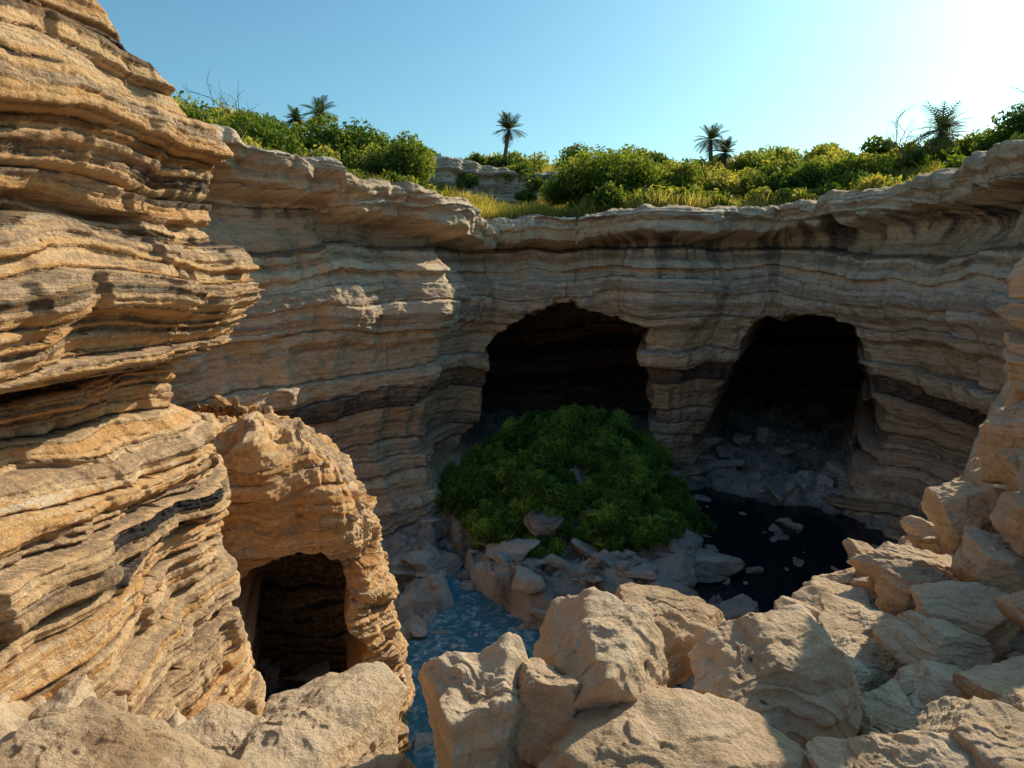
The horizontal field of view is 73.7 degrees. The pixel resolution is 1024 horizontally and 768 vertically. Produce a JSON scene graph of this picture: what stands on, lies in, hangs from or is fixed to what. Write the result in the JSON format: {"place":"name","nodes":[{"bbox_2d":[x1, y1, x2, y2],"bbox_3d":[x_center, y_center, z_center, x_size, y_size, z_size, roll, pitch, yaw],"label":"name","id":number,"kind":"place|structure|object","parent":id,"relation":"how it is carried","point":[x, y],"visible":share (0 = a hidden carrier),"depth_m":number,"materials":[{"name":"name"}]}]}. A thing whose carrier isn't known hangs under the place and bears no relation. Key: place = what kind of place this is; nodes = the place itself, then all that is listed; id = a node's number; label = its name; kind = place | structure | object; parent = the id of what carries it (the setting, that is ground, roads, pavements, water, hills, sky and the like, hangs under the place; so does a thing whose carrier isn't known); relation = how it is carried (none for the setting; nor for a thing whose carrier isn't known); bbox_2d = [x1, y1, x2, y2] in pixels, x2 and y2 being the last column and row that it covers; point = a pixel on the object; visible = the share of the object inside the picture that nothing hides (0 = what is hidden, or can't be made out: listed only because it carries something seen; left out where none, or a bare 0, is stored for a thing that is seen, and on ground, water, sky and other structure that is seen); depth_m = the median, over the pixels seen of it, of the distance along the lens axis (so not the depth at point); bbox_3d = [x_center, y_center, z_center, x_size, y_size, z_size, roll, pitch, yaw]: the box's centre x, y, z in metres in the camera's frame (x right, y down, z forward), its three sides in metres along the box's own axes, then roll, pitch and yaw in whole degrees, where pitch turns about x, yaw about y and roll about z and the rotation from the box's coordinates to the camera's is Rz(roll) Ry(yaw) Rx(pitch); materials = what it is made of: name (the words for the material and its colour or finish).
{"place":"outdoors","nodes":[
{"label":"outdoors","id":0,"kind":"place"},
{"bbox_2d":[0,0,265,720],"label":"layered rock cliff","id":1,"kind":"structure","parent":0,"point":[125,283],"depth_m":8.53,"materials":[{"name":"stone"}]},
{"bbox_2d":[268,549,539,767],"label":"stream","id":2,"kind":"structure","parent":0,"point":[466,617],"depth_m":22.77,"materials":[{"name":"liquid"}]},
{"bbox_2d":[0,381,1023,743],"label":"rocky slope","id":3,"kind":"structure","parent":0,"point":[14,715],"depth_m":7.33,"materials":[{"name":"beige stone"}]},
{"bbox_2d":[239,661,406,767],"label":"boulder","id":4,"kind":"object","parent":3,"relation":"on","point":[332,720],"visible":0.93,"depth_m":5.27,"materials":[{"name":"beige stone"}]},
{"bbox_2d":[28,484,1023,728],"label":"rock rubble","id":5,"kind":"object","parent":3,"relation":"on","point":[923,534],"visible":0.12,"depth_m":8.22,"materials":[{"name":"beige stone"}]},
{"bbox_2d":[0,696,250,767],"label":"boulder","id":6,"kind":"object","parent":5,"relation":"on","point":[91,732],"visible":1,"depth_m":4.31,"materials":[{"name":"beige stone"}]},
{"bbox_2d":[175,703,266,759],"bbox_3d":[-2.236,2.932,5.008,0.909,0.650,1.002,6,12,31],"label":"boulder","id":7,"kind":"object","parent":5,"relation":"on","point":[224,729],"visible":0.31,"depth_m":5.20,"materials":[{"name":"beige stone"}]},
{"bbox_2d":[339,753,417,767],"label":"boulder","id":8,"kind":"object","parent":5,"relation":"on","point":[398,760],"visible":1,"depth_m":4.78,"materials":[{"name":"beige stone"}]},
{"bbox_2d":[418,632,536,767],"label":"boulder","id":9,"kind":"object","parent":5,"relation":"on","point":[475,706],"visible":0.84,"depth_m":4.52,"materials":[{"name":"beige stone"}]},
{"bbox_2d":[515,658,581,766],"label":"boulder","id":10,"kind":"object","parent":5,"relation":"on","point":[548,695],"visible":0.73,"depth_m":4.50,"materials":[{"name":"beige stone"}]},
{"bbox_2d":[533,586,668,713],"bbox_3d":[0.543,2.290,5.112,1.236,1.257,1.194,9,14,43],"label":"boulder","id":11,"kind":"object","parent":5,"relation":"on","point":[606,648],"visible":0.49,"depth_m":4.84,"materials":[{"name":"beige stone"}]},
{"bbox_2d":[613,582,724,687],"bbox_3d":[1.248,2.224,6.131,1.283,0.793,0.927,-6,12,-32],"label":"boulder","id":12,"kind":"object","parent":5,"relation":"on","point":[683,623],"visible":0.54,"depth_m":5.86,"materials":[{"name":"beige stone"}]},
{"bbox_2d":[687,609,861,767],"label":"boulder","id":13,"kind":"object","parent":5,"relation":"on","point":[790,675],"visible":0.74,"depth_m":4.90,"materials":[{"name":"beige stone"}]},
{"bbox_2d":[806,576,877,606],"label":"boulder","id":14,"kind":"object","parent":5,"relation":"on","point":[837,588],"visible":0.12,"depth_m":8.78,"materials":[{"name":"beige stone"}]},
{"bbox_2d":[837,647,874,694],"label":"boulder","id":15,"kind":"object","parent":5,"relation":"on","point":[864,675],"visible":0.13,"depth_m":5.72,"materials":[{"name":"beige stone"}]},
{"bbox_2d":[818,592,895,638],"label":"boulder","id":16,"kind":"object","parent":5,"relation":"on","point":[848,615],"visible":0.38,"depth_m":7.10,"materials":[{"name":"beige stone"}]},
{"bbox_2d":[827,629,905,690],"bbox_3d":[3.070,2.630,6.282,1.326,0.485,0.940,-4,11,-23],"label":"boulder","id":17,"kind":"object","parent":5,"relation":"on","point":[881,663],"visible":0.26,"depth_m":6.23,"materials":[{"name":"beige stone"}]},
{"bbox_2d":[859,679,919,735],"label":"boulder","id":18,"kind":"object","parent":5,"relation":"on","point":[886,708],"visible":0.28,"depth_m":5.03,"materials":[{"name":"beige stone"}]},
{"bbox_2d":[874,566,953,615],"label":"boulder","id":19,"kind":"object","parent":5,"relation":"on","point":[892,589],"visible":0.47,"depth_m":7.40,"materials":[{"name":"beige stone"}]},
{"bbox_2d":[893,660,968,712],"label":"boulder","id":20,"kind":"object","parent":5,"relation":"on","point":[923,684],"visible":0.32,"depth_m":5.29,"materials":[{"name":"beige stone"}]},
{"bbox_2d":[872,610,994,670],"bbox_3d":[3.689,2.291,5.949,0.880,0.438,0.953,0,10,0],"label":"boulder","id":21,"kind":"object","parent":5,"relation":"on","point":[908,637],"visible":0.85,"depth_m":5.84,"materials":[{"name":"beige stone"}]},
{"bbox_2d":[921,480,1006,553],"bbox_3d":[5.441,1.571,8.030,1.029,0.906,0.858,0,10,0],"label":"boulder","id":22,"kind":"object","parent":5,"relation":"on","point":[952,509],"visible":0.63,"depth_m":7.76,"materials":[{"name":"beige stone"}]},
{"bbox_2d":[910,580,1019,658],"bbox_3d":[4.346,2.214,6.445,0.953,0.500,0.893,4,11,22],"label":"boulder","id":23,"kind":"object","parent":5,"relation":"on","point":[970,607],"visible":0.6,"depth_m":6.33,"materials":[{"name":"beige stone"}]},
{"bbox_2d":[915,696,1023,767],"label":"boulder","id":24,"kind":"object","parent":5,"relation":"on","point":[984,733],"visible":0.77,"depth_m":4.14,"materials":[{"name":"beige stone"}]},
{"bbox_2d":[951,526,1023,593],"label":"boulder","id":25,"kind":"object","parent":5,"relation":"on","point":[986,558],"visible":0.77,"depth_m":6.79,"materials":[{"name":"beige stone"}]},
{"bbox_2d":[952,656,1023,699],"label":"boulder","id":26,"kind":"object","parent":5,"relation":"on","point":[991,681],"visible":0.68,"depth_m":5.06,"materials":[{"name":"beige stone"}]},
{"bbox_2d":[977,400,1023,485],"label":"boulder","id":27,"kind":"object","parent":5,"relation":"on","point":[1002,430],"visible":0.87,"depth_m":7.55,"materials":[{"name":"beige stone"}]},
{"bbox_2d":[1002,332,1023,391],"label":"boulder","id":28,"kind":"object","parent":27,"relation":"on","point":[1013,354],"visible":1,"depth_m":7.64,"materials":[{"name":"beige stone"}]},
{"bbox_2d":[995,303,1023,330],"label":"boulder","id":29,"kind":"object","parent":28,"relation":"on","point":[1012,314],"visible":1,"depth_m":7.68,"materials":[{"name":"beige stone"}]},
{"bbox_2d":[1007,258,1023,299],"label":"boulder","id":30,"kind":"object","parent":29,"relation":"on","point":[1015,277],"visible":1,"depth_m":7.77,"materials":[{"name":"beige stone"}]},
{"bbox_2d":[993,590,1023,630],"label":"boulder","id":31,"kind":"object","parent":5,"relation":"on","point":[1010,607],"visible":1,"depth_m":5.79,"materials":[{"name":"beige stone"}]},
{"bbox_2d":[1004,383,1023,406],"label":"boulder","id":32,"kind":"object","parent":5,"relation":"on","point":[1016,395],"visible":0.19,"depth_m":8.03,"materials":[{"name":"beige stone"}]},
{"bbox_2d":[537,683,809,767],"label":"boulder","id":33,"kind":"object","parent":3,"relation":"on","point":[654,726],"visible":0.94,"depth_m":4.27,"materials":[{"name":"beige stone"}]},
{"bbox_2d":[806,730,974,767],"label":"boulder","id":34,"kind":"object","parent":3,"relation":"on","point":[914,749],"visible":0.93,"depth_m":4.10,"materials":[{"name":"beige stone"}]},
{"bbox_2d":[846,544,965,581],"bbox_3d":[5.035,2.356,8.405,1.260,0.627,1.170,-5,11,-28],"label":"boulder","id":35,"kind":"object","parent":3,"relation":"on","point":[874,564],"visible":0.45,"depth_m":8.33,"materials":[{"name":"beige stone"}]},
{"bbox_2d":[989,491,1023,556],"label":"boulder","id":36,"kind":"object","parent":3,"relation":"on","point":[1006,517],"visible":1,"depth_m":6.72,"materials":[{"name":"beige stone"}]},
{"bbox_2d":[992,686,1023,711],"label":"boulder","id":37,"kind":"object","parent":3,"relation":"on","point":[1012,696],"visible":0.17,"depth_m":4.73,"materials":[{"name":"beige stone"}]},
{"bbox_2d":[997,447,1023,494],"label":"boulder","id":38,"kind":"object","parent":3,"relation":"on","point":[1011,460],"visible":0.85,"depth_m":7.27,"materials":[{"name":"beige stone"}]},
{"bbox_2d":[489,201,537,219],"bbox_3d":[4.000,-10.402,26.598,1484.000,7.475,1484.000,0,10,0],"label":"plateau ground","id":39,"kind":"structure","parent":0,"point":[512,202],"depth_m":45.44,"materials":[{"name":"green plant"}]},
{"bbox_2d":[182,70,260,120],"bbox_3d":[-13.106,-12.104,31.584,4.484,4.468,2.589,5,11,27],"label":"bare tree","id":40,"kind":"object","parent":39,"relation":"on","point":[225,102],"visible":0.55,"depth_m":31.29,"materials":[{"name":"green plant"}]},
{"bbox_2d":[283,105,306,128],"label":"palm tree","id":41,"kind":"object","parent":39,"relation":"on","point":[294,114],"visible":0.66,"depth_m":43.91,"materials":[{"name":"green plant"}]},
{"bbox_2d":[297,95,337,126],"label":"palm tree","id":42,"kind":"object","parent":39,"relation":"on","point":[321,108],"visible":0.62,"depth_m":42.50,"materials":[{"name":"green plant"}]},
{"bbox_2d":[430,156,558,218],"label":"rock ledge","id":43,"kind":"object","parent":39,"relation":"on","point":[449,170],"visible":0.09,"depth_m":45.22,"materials":[{"name":"stone"}]},
{"bbox_2d":[494,110,528,166],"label":"palm tree","id":44,"kind":"object","parent":39,"relation":"on","point":[507,123],"visible":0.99,"depth_m":47.47,"materials":[{"name":"green plant"}]},
{"bbox_2d":[196,117,949,220],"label":"dry grass","id":45,"kind":"structure","parent":39,"relation":"on","point":[491,210],"depth_m":37.56,"materials":[{"name":"green plant"}]},
{"bbox_2d":[170,90,1023,215],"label":"rim shrubs","id":46,"kind":"object","parent":39,"relation":"on","point":[610,179],"visible":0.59,"depth_m":39.06,"materials":[{"name":"green plant"}]},
{"bbox_2d":[692,123,729,165],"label":"palm tree","id":47,"kind":"object","parent":39,"relation":"on","point":[712,134],"visible":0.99,"depth_m":47.61,"materials":[{"name":"green plant"}]},
{"bbox_2d":[713,136,738,168],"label":"palm tree","id":48,"kind":"object","parent":39,"relation":"on","point":[723,157],"visible":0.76,"depth_m":48.60,"materials":[{"name":"green plant"}]},
{"bbox_2d":[873,101,923,152],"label":"bare tree","id":49,"kind":"object","parent":39,"relation":"on","point":[896,122],"visible":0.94,"depth_m":42.45,"materials":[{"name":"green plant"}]},
{"bbox_2d":[882,116,949,170],"bbox_3d":[23.166,-13.304,39.525,1.650,3.497,3.972,-3,10,-17],"label":"bare tree","id":50,"kind":"object","parent":39,"relation":"on","point":[903,156],"visible":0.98,"depth_m":39.34,"materials":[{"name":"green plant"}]},
{"bbox_2d":[911,100,975,168],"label":"palm tree","id":51,"kind":"object","parent":39,"relation":"on","point":[942,122],"visible":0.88,"depth_m":41.82,"materials":[{"name":"green plant"}]},
{"bbox_2d":[924,115,966,150],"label":"palm tree","id":52,"kind":"object","parent":39,"relation":"on","point":[952,129],"visible":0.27,"depth_m":44.44,"materials":[{"name":"green plant"}]},
{"bbox_2d":[1006,86,1023,126],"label":"palm tree","id":53,"kind":"object","parent":39,"relation":"on","point":[1012,87],"visible":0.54,"depth_m":40.18,"materials":[{"name":"green plant"}]},
{"bbox_2d":[96,0,1023,163],"label":"sky","id":54,"kind":"structure","parent":0,"point":[613,74],"materials":[{"name":"blue"}]},
{"bbox_2d":[260,399,891,701],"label":"pit floor","id":55,"kind":"structure","parent":0,"point":[818,428],"depth_m":34.71,"materials":[{"name":"grey stone"}]},
{"bbox_2d":[189,395,414,752],"bbox_3d":[-6.424,4.957,19.341,7.905,9.654,8.607,0,10,0],"label":"rock arch","id":56,"kind":"object","parent":55,"relation":"on","point":[301,533],"visible":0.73,"depth_m":16.31,"materials":[{"name":"stone"}]},
{"bbox_2d":[432,401,716,558],"bbox_3d":[2.428,4.404,32.471,14.751,6.484,12.380,0,10,0],"label":"fern thicket","id":57,"kind":"object","parent":55,"relation":"on","point":[526,459],"visible":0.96,"depth_m":30.23,"materials":[{"name":"green plant"}]},
{"bbox_2d":[282,427,895,753],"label":"floor rocks","id":58,"kind":"object","parent":55,"relation":"on","point":[411,552],"visible":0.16,"depth_m":26.96,"materials":[{"name":"grey stone"}]},
{"bbox_2d":[168,124,1023,540],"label":"sinkhole cliff wall","id":59,"kind":"structure","parent":55,"relation":"on","point":[392,340],"depth_m":32.47,"materials":[{"name":"stone"}]},
{"bbox_2d":[688,487,897,612],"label":"pool water","id":60,"kind":"structure","parent":0,"point":[820,537],"depth_m":30.78,"materials":[{"name":"black liquid"}]}
]}

